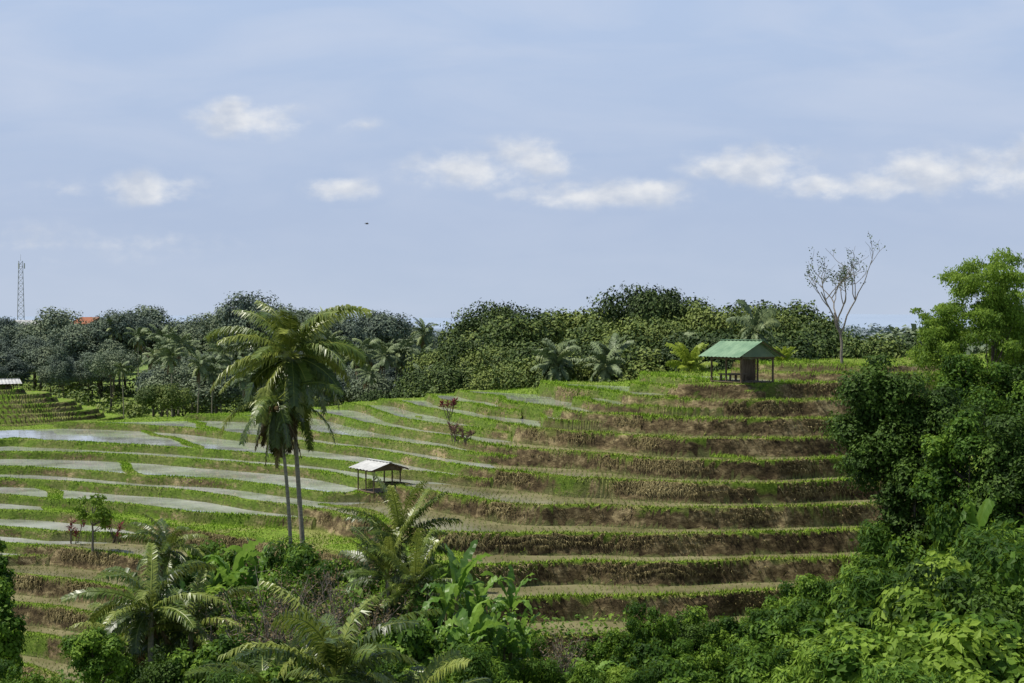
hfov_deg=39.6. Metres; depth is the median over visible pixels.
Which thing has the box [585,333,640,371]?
coconut palm
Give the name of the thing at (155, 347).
coconut palm
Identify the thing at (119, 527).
cordyline plant
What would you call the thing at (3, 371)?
broadleaf tree
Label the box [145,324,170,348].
coconut palm
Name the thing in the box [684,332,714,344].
coconut palm
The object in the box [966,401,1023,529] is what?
broadleaf tree
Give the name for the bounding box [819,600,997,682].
shrub
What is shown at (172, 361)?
coconut palm
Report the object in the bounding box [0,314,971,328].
hills
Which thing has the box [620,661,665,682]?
shrub
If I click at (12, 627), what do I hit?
broadleaf tree
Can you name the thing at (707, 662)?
shrub
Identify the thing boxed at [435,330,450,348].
broadleaf tree
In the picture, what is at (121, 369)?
coconut palm
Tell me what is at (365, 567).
shrub
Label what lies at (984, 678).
shrub
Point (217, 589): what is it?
shrub
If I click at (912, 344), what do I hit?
broadleaf tree
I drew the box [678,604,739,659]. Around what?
shrub
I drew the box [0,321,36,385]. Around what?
broadleaf tree
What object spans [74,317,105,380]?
house
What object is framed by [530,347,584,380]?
coconut palm
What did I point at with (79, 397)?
understorey
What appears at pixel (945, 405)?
broadleaf tree
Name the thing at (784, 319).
broadleaf tree
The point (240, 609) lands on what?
shrub
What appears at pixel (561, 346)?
coconut palm
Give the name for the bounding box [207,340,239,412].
coconut palm
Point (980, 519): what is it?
banana plant
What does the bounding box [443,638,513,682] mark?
shrub
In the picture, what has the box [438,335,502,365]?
broadleaf tree
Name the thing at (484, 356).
broadleaf tree
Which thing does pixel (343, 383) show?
broadleaf tree
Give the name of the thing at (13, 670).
shrub
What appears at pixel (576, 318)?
broadleaf tree
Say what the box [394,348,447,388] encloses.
broadleaf tree
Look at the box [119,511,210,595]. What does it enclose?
palm
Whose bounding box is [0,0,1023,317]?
sky
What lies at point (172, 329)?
coconut palm
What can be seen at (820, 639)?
shrub
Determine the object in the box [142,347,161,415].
coconut palm
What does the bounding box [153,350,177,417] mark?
coconut palm
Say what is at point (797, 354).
broadleaf tree
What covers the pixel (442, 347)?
broadleaf tree
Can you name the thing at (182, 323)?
broadleaf tree
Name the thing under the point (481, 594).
banana plant
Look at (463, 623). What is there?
banana plant
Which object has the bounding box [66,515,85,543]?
cordyline plant
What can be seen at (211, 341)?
coconut palm
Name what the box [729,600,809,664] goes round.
shrub
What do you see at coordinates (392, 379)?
broadleaf tree
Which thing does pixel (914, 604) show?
shrub
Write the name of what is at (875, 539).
shrub
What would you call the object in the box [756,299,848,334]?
broadleaf tree
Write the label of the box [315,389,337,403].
broadleaf tree
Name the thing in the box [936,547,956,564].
shrub
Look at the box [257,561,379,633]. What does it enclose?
dry brush
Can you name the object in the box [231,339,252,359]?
coconut palm
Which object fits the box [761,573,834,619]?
shrub
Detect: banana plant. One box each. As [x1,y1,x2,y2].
[154,578,196,635]
[182,555,229,590]
[202,537,266,602]
[224,537,282,595]
[250,572,298,596]
[325,576,385,628]
[391,565,474,648]
[417,540,511,644]
[434,599,509,673]
[441,558,524,653]
[480,564,540,682]
[563,657,618,677]
[803,619,849,637]
[949,488,1004,540]
[959,508,1002,535]
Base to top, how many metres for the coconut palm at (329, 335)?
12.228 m
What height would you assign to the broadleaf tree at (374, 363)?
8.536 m
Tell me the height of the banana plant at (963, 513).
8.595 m
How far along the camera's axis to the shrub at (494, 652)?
44.15 m
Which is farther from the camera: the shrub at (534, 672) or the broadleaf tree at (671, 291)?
the broadleaf tree at (671, 291)
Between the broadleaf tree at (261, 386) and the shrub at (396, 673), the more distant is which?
the broadleaf tree at (261, 386)
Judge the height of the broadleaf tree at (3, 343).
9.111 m
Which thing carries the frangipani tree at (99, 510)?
on the terrain at (30, 409)
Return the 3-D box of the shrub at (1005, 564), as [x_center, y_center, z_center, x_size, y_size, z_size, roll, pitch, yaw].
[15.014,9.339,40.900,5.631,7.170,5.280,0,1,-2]
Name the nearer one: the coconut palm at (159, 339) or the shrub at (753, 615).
the shrub at (753, 615)
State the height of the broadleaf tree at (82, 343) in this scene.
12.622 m
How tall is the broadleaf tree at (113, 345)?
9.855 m
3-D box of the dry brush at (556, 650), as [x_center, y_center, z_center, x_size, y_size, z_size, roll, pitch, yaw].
[1.798,11.408,50.346,2.725,2.672,2.818,1,1,38]
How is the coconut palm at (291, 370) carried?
on the terrain at (30, 409)
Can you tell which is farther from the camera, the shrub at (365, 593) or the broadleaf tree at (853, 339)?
the broadleaf tree at (853, 339)
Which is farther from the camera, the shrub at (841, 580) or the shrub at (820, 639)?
the shrub at (841, 580)
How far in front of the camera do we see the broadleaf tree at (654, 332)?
142.97 m
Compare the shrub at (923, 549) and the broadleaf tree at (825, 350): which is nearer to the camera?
the shrub at (923, 549)
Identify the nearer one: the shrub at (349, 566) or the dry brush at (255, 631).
the dry brush at (255, 631)
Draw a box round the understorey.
[11,372,345,418]
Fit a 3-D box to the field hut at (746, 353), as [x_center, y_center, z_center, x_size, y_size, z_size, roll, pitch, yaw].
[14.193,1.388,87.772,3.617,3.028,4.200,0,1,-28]
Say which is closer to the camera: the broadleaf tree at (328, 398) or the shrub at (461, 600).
the shrub at (461, 600)
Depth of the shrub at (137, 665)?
49.94 m
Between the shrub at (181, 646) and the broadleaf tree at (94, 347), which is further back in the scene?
the broadleaf tree at (94, 347)
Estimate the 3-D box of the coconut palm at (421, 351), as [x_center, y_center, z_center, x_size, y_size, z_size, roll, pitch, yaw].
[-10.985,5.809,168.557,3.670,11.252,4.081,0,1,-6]
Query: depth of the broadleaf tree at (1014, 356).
69.04 m
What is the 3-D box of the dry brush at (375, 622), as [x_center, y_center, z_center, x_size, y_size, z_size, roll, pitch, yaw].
[-4.211,10.238,45.895,4.316,4.572,4.381,0,1,0]
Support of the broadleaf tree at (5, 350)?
on the terrain at (30, 409)
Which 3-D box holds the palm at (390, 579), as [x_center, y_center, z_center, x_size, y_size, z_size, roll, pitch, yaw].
[-4.180,9.476,49.039,3.926,7.056,2.961,0,1,1]
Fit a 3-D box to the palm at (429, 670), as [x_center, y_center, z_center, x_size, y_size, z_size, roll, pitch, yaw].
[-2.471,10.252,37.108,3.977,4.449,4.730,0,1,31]
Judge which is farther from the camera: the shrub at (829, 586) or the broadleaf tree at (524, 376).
the broadleaf tree at (524, 376)
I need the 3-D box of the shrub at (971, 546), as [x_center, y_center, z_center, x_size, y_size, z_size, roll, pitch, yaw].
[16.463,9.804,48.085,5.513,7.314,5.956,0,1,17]
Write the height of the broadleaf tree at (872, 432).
11.796 m
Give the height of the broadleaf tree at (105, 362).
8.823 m
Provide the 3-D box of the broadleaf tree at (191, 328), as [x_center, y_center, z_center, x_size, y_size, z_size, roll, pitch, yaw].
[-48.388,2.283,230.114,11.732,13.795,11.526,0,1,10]
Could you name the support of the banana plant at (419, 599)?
on the terrain at (30, 409)
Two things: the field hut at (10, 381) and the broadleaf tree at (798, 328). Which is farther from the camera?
the field hut at (10, 381)
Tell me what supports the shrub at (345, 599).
on the terrain at (30, 409)
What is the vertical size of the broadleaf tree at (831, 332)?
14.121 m
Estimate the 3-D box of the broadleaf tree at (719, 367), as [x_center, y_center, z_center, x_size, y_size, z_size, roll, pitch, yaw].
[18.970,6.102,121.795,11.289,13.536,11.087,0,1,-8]
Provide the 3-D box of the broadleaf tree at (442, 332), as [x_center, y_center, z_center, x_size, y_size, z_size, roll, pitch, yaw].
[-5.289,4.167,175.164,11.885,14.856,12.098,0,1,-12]
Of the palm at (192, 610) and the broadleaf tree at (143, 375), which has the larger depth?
the broadleaf tree at (143, 375)
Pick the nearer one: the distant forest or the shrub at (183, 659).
the shrub at (183, 659)
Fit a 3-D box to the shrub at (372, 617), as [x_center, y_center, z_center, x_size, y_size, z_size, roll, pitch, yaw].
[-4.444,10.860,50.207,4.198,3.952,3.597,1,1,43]
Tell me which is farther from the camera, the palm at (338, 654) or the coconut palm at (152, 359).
the coconut palm at (152, 359)
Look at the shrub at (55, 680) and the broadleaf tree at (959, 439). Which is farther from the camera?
the broadleaf tree at (959, 439)
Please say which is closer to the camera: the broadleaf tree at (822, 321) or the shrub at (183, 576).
the shrub at (183, 576)
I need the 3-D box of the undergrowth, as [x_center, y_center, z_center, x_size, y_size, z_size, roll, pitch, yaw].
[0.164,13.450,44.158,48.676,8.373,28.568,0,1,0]
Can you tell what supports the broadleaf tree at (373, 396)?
on the terrain at (30, 409)
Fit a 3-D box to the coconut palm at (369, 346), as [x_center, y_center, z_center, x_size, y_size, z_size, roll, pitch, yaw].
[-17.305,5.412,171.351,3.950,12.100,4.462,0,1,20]
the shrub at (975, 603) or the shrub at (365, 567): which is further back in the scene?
the shrub at (365, 567)
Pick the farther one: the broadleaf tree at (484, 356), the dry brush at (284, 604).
the broadleaf tree at (484, 356)
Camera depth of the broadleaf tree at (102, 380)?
217.05 m
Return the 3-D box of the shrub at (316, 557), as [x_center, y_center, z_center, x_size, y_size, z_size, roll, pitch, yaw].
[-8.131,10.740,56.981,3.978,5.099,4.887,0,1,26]
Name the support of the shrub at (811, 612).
on the terrain at (30, 409)
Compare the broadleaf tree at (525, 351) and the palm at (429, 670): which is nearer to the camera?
the palm at (429, 670)
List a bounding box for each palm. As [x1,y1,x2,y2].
[60,542,228,667]
[69,600,171,668]
[101,315,129,340]
[112,361,131,418]
[115,567,260,665]
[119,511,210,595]
[124,326,152,390]
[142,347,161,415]
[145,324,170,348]
[149,341,169,411]
[153,326,177,341]
[153,335,162,347]
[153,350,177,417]
[156,346,187,416]
[161,331,188,415]
[163,333,199,413]
[182,337,201,358]
[188,349,217,413]
[202,351,231,408]
[202,360,226,413]
[203,339,222,352]
[204,300,371,545]
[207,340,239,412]
[217,581,442,682]
[219,380,345,543]
[230,370,252,411]
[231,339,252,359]
[237,356,260,387]
[240,347,259,361]
[316,336,346,404]
[317,647,491,682]
[318,330,347,405]
[335,318,346,335]
[336,472,462,601]
[338,514,447,627]
[343,338,376,396]
[352,337,383,373]
[355,363,382,392]
[367,527,454,632]
[368,343,400,378]
[385,339,412,386]
[387,341,413,373]
[395,334,421,360]
[404,343,432,364]
[408,364,432,379]
[410,317,441,347]
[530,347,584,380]
[533,338,581,380]
[575,342,626,381]
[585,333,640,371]
[665,342,718,372]
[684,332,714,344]
[725,299,780,359]
[773,346,797,361]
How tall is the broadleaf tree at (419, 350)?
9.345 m
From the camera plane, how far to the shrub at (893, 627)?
41.26 m
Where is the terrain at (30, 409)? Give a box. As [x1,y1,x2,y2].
[0,329,1008,681]
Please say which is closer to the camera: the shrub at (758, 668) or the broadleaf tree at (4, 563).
the shrub at (758, 668)
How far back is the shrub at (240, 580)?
57.71 m
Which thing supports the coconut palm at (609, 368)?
on the terrain at (30, 409)
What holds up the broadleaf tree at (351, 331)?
on the terrain at (30, 409)
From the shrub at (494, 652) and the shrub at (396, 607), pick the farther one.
the shrub at (396, 607)
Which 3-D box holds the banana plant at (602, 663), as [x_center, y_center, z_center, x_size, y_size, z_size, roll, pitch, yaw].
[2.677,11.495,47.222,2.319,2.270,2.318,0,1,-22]
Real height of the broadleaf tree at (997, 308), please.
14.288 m
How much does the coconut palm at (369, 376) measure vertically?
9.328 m
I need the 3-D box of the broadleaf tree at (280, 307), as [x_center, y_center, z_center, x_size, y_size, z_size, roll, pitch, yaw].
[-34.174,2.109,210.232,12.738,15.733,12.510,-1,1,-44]
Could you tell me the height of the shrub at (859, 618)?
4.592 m
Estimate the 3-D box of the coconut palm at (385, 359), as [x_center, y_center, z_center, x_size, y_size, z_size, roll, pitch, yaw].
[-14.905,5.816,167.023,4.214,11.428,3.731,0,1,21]
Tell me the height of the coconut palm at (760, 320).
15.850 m
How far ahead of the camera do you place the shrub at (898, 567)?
50.56 m
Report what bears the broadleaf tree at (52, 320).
on the terrain at (30, 409)
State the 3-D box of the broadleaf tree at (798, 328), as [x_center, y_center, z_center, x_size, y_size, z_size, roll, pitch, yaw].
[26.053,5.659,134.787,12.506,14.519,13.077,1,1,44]
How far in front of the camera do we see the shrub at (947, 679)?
32.70 m
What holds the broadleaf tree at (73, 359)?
on the terrain at (30, 409)
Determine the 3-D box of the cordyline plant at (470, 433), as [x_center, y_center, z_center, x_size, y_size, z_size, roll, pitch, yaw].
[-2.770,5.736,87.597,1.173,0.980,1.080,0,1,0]
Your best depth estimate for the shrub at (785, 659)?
44.34 m
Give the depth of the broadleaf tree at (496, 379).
133.49 m
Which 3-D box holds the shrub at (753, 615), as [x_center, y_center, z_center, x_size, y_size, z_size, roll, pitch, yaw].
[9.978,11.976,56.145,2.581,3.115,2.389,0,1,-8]
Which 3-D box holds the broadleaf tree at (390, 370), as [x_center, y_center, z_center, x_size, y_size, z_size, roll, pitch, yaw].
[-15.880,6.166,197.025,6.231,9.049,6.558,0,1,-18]
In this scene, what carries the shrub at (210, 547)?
on the terrain at (30, 409)
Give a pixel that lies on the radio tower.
(19, 266)
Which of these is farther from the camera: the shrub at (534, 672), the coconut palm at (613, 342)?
the coconut palm at (613, 342)
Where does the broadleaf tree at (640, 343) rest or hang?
on the terrain at (30, 409)
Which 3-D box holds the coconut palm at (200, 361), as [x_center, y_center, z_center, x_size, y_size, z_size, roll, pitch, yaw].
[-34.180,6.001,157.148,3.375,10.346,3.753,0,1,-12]
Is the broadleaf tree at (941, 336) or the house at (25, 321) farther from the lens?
the house at (25, 321)
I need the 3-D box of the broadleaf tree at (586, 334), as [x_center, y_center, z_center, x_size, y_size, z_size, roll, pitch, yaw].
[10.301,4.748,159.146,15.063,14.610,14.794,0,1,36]
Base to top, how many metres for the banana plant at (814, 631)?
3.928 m
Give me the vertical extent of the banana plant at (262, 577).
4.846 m
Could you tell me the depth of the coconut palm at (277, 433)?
60.59 m
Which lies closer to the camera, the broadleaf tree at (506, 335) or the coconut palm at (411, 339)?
the broadleaf tree at (506, 335)
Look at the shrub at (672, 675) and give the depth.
41.20 m
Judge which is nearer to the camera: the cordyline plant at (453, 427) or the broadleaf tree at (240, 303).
the cordyline plant at (453, 427)
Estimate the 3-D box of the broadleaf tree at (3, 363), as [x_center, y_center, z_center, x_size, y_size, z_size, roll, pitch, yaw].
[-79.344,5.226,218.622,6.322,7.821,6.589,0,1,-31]
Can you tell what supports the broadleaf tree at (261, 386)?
on the terrain at (30, 409)
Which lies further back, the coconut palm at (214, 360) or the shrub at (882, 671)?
the coconut palm at (214, 360)
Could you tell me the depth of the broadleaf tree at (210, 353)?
197.03 m
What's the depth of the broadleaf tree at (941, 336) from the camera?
66.52 m
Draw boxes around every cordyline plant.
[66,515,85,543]
[104,518,125,543]
[438,397,458,417]
[447,421,462,441]
[459,427,475,442]
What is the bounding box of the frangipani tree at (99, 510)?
[71,493,114,553]
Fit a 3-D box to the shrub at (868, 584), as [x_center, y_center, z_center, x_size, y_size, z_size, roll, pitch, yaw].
[12.790,10.453,48.125,5.460,5.907,5.053,0,1,0]
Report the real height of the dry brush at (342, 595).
5.797 m
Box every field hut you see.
[0,378,21,389]
[349,458,408,493]
[699,339,785,383]
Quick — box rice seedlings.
[0,376,866,680]
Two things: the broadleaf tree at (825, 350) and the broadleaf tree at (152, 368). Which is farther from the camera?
the broadleaf tree at (152, 368)
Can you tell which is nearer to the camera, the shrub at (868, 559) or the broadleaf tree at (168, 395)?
the shrub at (868, 559)
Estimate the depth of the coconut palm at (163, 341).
190.34 m
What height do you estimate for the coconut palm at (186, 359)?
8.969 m
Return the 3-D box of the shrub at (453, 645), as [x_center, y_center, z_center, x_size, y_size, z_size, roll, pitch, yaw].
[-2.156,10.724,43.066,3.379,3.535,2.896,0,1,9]
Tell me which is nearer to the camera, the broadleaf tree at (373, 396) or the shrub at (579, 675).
the shrub at (579, 675)
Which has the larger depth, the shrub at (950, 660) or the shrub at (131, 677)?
the shrub at (131, 677)
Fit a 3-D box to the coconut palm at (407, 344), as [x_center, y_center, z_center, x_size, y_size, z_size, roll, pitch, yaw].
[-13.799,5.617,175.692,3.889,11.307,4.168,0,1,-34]
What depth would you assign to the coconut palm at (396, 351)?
175.14 m
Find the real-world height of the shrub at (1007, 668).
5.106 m
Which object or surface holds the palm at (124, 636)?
on the terrain at (30, 409)
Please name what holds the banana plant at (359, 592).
on the terrain at (30, 409)
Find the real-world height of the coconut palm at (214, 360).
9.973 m
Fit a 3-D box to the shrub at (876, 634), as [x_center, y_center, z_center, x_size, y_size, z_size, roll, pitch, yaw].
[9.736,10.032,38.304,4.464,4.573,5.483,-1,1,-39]
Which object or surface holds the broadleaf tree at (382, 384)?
on the terrain at (30, 409)
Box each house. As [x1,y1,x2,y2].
[11,320,39,329]
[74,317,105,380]
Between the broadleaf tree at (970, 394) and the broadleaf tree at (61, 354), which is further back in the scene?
the broadleaf tree at (61, 354)
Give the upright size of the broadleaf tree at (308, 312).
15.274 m
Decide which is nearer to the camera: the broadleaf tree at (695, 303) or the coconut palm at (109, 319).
the broadleaf tree at (695, 303)
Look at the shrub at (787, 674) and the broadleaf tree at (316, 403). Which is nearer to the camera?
the shrub at (787, 674)
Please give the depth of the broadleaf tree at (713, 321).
164.11 m
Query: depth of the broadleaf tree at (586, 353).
133.06 m
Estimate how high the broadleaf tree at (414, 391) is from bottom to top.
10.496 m
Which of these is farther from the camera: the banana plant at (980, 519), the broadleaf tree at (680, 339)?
the broadleaf tree at (680, 339)
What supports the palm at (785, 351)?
on the terrain at (30, 409)
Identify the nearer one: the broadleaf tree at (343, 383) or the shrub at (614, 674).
the shrub at (614, 674)
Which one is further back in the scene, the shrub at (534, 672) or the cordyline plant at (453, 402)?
the cordyline plant at (453, 402)
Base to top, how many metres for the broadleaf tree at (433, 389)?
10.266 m
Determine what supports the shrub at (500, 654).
on the terrain at (30, 409)
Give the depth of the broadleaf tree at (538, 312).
174.25 m
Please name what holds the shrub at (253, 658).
on the terrain at (30, 409)
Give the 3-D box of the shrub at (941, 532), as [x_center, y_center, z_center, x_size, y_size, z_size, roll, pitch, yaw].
[17.096,10.382,55.377,4.692,8.978,4.400,0,1,36]
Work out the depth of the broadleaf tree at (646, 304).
171.71 m
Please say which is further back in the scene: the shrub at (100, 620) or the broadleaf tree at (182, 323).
the broadleaf tree at (182, 323)
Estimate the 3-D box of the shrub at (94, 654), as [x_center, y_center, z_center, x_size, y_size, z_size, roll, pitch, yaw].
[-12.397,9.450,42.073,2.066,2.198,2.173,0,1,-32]
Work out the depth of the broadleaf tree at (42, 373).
213.23 m
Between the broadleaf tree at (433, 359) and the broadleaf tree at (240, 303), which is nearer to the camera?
the broadleaf tree at (433, 359)
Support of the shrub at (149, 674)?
on the terrain at (30, 409)
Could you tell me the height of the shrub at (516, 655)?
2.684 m
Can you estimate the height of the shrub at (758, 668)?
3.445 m
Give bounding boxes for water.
[0,364,922,682]
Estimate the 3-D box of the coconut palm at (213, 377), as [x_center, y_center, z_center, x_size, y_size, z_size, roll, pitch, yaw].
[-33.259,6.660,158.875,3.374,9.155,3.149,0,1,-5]
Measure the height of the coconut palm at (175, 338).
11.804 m
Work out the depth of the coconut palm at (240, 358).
158.53 m
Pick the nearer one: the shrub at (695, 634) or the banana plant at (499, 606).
the banana plant at (499, 606)
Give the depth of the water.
82.31 m
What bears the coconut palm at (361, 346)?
on the terrain at (30, 409)
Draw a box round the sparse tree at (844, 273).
[804,232,886,363]
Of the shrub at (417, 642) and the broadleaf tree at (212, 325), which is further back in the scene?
the broadleaf tree at (212, 325)
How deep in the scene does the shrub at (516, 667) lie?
45.92 m
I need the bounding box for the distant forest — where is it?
[131,321,1022,364]
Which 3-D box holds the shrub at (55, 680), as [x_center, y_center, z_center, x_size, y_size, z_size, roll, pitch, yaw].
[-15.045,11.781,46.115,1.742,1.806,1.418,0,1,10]
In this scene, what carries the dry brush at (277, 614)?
on the terrain at (30, 409)
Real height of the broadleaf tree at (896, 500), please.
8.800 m
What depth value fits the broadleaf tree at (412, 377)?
146.59 m
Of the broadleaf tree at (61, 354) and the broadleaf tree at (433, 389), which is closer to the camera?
the broadleaf tree at (433, 389)
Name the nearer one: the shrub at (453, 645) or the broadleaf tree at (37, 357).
the shrub at (453, 645)
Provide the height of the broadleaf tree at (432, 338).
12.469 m
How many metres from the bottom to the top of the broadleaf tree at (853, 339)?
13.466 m
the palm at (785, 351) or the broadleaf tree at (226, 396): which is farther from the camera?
the broadleaf tree at (226, 396)
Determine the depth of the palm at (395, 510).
49.75 m
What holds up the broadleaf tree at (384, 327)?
on the terrain at (30, 409)
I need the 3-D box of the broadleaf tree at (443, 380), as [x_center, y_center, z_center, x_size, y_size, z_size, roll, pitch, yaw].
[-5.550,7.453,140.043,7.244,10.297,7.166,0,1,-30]
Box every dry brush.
[187,588,292,654]
[188,549,344,652]
[217,575,370,649]
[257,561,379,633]
[276,547,423,641]
[334,580,444,637]
[526,625,601,678]
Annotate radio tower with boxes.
[17,256,24,319]
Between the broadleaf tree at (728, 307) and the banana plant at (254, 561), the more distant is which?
the broadleaf tree at (728, 307)
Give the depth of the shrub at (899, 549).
57.21 m
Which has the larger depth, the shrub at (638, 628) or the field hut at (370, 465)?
the field hut at (370, 465)
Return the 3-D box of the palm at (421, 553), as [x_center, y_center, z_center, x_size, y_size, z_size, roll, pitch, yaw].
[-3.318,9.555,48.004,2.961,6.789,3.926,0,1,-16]
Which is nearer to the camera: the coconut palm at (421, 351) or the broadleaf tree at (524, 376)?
the broadleaf tree at (524, 376)
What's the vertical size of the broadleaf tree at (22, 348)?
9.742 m
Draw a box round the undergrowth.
[6,606,717,682]
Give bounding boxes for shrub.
[0,656,47,682]
[41,676,59,682]
[57,626,135,682]
[87,614,136,681]
[101,654,145,682]
[124,638,162,667]
[135,644,209,682]
[146,557,193,608]
[154,624,224,669]
[161,628,255,682]
[163,584,269,647]
[172,538,230,591]
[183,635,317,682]
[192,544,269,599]
[197,638,285,682]
[204,667,258,682]
[214,592,301,648]
[227,549,283,586]
[252,637,333,682]
[257,536,314,608]
[257,553,343,619]
[260,548,349,607]
[268,608,315,651]
[316,581,368,626]
[328,557,365,587]
[336,594,397,637]
[346,651,407,682]
[348,566,431,597]
[348,611,447,674]
[356,562,381,585]
[365,543,465,611]
[381,598,453,631]
[402,636,479,682]
[436,604,507,660]
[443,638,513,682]
[484,643,518,681]
[489,631,521,667]
[502,659,523,682]
[506,634,553,669]
[515,656,569,682]
[548,653,572,671]
[562,660,601,682]
[566,638,611,671]
[593,627,638,671]
[598,665,633,682]
[613,599,690,659]
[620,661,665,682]
[625,639,699,677]
[643,656,716,682]
[650,611,714,658]
[667,636,731,682]
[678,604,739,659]
[697,669,738,682]
[709,639,772,682]
[711,612,755,661]
[726,647,799,682]
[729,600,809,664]
[740,606,776,638]
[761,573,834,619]
[764,637,881,682]
[772,636,814,676]
[776,595,828,639]
[795,574,857,615]
[797,623,889,682]
[800,598,881,640]
[802,622,864,669]
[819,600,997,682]
[820,563,924,623]
[826,567,860,613]
[834,550,922,587]
[837,516,910,585]
[851,653,949,682]
[867,550,1002,636]
[867,611,901,642]
[869,534,931,575]
[876,565,919,607]
[882,558,1023,642]
[883,539,935,558]
[886,618,1023,682]
[891,495,1000,571]
[923,670,965,682]
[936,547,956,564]
[937,519,1023,595]
[938,536,1023,634]
[948,669,1013,682]
[950,512,1023,555]
[955,608,1023,682]
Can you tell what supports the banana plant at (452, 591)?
on the terrain at (30, 409)
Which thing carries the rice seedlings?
on the water
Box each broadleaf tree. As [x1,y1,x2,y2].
[0,316,18,346]
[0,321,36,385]
[0,339,22,356]
[0,346,18,360]
[0,352,15,376]
[0,353,37,386]
[0,365,13,378]
[0,540,16,609]
[0,576,29,679]
[6,335,54,387]
[16,306,86,347]
[21,345,54,390]
[34,365,56,392]
[44,322,117,394]
[45,345,72,389]
[49,360,77,396]
[67,354,78,397]
[69,338,135,395]
[73,352,104,401]
[73,370,118,396]
[77,348,145,408]
[82,320,130,393]
[90,308,157,395]
[98,338,123,397]
[121,304,188,369]
[131,369,163,416]
[132,361,195,416]
[132,381,198,416]
[146,317,199,345]
[147,364,159,371]
[179,313,214,355]
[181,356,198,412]
[182,369,245,413]
[195,306,234,359]
[201,352,241,405]
[209,290,278,361]
[233,302,314,357]
[233,393,257,412]
[238,376,262,397]
[265,307,340,338]
[311,396,328,406]
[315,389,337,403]
[327,377,356,403]
[328,319,375,402]
[336,309,414,354]
[337,365,381,400]
[345,370,393,401]
[348,359,378,367]
[352,388,387,401]
[377,361,411,379]
[383,364,437,398]
[385,375,398,395]
[390,320,439,349]
[391,360,475,397]
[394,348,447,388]
[401,345,436,370]
[403,341,465,373]
[410,365,481,394]
[418,365,507,396]
[428,366,475,391]
[430,317,486,352]
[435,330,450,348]
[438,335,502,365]
[444,299,532,341]
[449,312,557,352]
[454,341,530,372]
[462,358,530,389]
[481,340,574,373]
[503,348,598,388]
[525,307,572,347]
[536,304,628,344]
[550,337,605,362]
[556,319,621,350]
[571,344,635,380]
[575,344,680,381]
[584,283,689,329]
[596,313,707,351]
[601,329,662,354]
[617,342,702,379]
[647,325,745,357]
[656,287,693,315]
[661,294,720,332]
[662,330,826,371]
[665,304,751,338]
[685,334,768,372]
[715,300,776,333]
[722,302,803,335]
[737,325,843,358]
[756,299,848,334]
[761,329,844,360]
[788,314,845,337]
[800,323,856,340]
[816,333,908,351]
[818,352,936,523]
[828,334,913,358]
[851,331,940,357]
[869,447,935,551]
[899,385,987,496]
[901,302,988,389]
[904,408,996,541]
[930,352,1023,457]
[932,247,1023,396]
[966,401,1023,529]
[977,289,1023,390]
[989,358,1023,415]
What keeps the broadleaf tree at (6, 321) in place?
on the terrain at (30, 409)
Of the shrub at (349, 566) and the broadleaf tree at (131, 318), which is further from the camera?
the broadleaf tree at (131, 318)
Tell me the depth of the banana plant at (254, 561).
57.12 m
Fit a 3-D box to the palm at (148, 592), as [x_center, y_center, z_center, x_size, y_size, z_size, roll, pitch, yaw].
[-11.596,9.783,45.990,5.009,6.167,4.354,-1,1,-43]
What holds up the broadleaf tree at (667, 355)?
on the terrain at (30, 409)
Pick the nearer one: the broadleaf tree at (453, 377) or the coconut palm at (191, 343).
the broadleaf tree at (453, 377)
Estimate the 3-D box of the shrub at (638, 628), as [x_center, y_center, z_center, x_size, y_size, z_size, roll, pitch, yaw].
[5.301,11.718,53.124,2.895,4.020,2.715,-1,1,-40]
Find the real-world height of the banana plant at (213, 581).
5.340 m
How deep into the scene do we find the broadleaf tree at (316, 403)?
152.18 m
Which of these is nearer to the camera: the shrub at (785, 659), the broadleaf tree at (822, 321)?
the shrub at (785, 659)
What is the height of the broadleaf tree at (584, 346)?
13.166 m
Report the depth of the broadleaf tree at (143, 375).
172.50 m
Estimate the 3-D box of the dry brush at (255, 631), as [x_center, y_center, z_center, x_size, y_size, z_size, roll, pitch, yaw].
[-8.575,10.124,45.096,3.911,4.283,4.154,0,1,0]
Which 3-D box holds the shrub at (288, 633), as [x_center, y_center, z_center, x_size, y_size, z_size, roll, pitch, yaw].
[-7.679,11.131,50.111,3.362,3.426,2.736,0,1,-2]
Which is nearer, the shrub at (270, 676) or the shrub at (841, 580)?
the shrub at (270, 676)
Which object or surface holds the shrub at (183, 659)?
on the terrain at (30, 409)
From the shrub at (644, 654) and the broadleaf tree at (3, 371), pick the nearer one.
the shrub at (644, 654)
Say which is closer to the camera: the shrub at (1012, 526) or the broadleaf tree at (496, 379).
the shrub at (1012, 526)
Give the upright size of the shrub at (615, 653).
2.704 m
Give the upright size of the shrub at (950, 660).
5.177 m
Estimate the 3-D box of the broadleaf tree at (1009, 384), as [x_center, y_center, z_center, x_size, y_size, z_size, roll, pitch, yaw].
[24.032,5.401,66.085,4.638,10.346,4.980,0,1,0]
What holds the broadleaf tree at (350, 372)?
on the terrain at (30, 409)
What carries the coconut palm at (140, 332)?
on the terrain at (30, 409)
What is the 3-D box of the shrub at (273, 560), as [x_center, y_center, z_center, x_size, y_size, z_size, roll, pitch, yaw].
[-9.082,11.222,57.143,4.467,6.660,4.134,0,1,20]

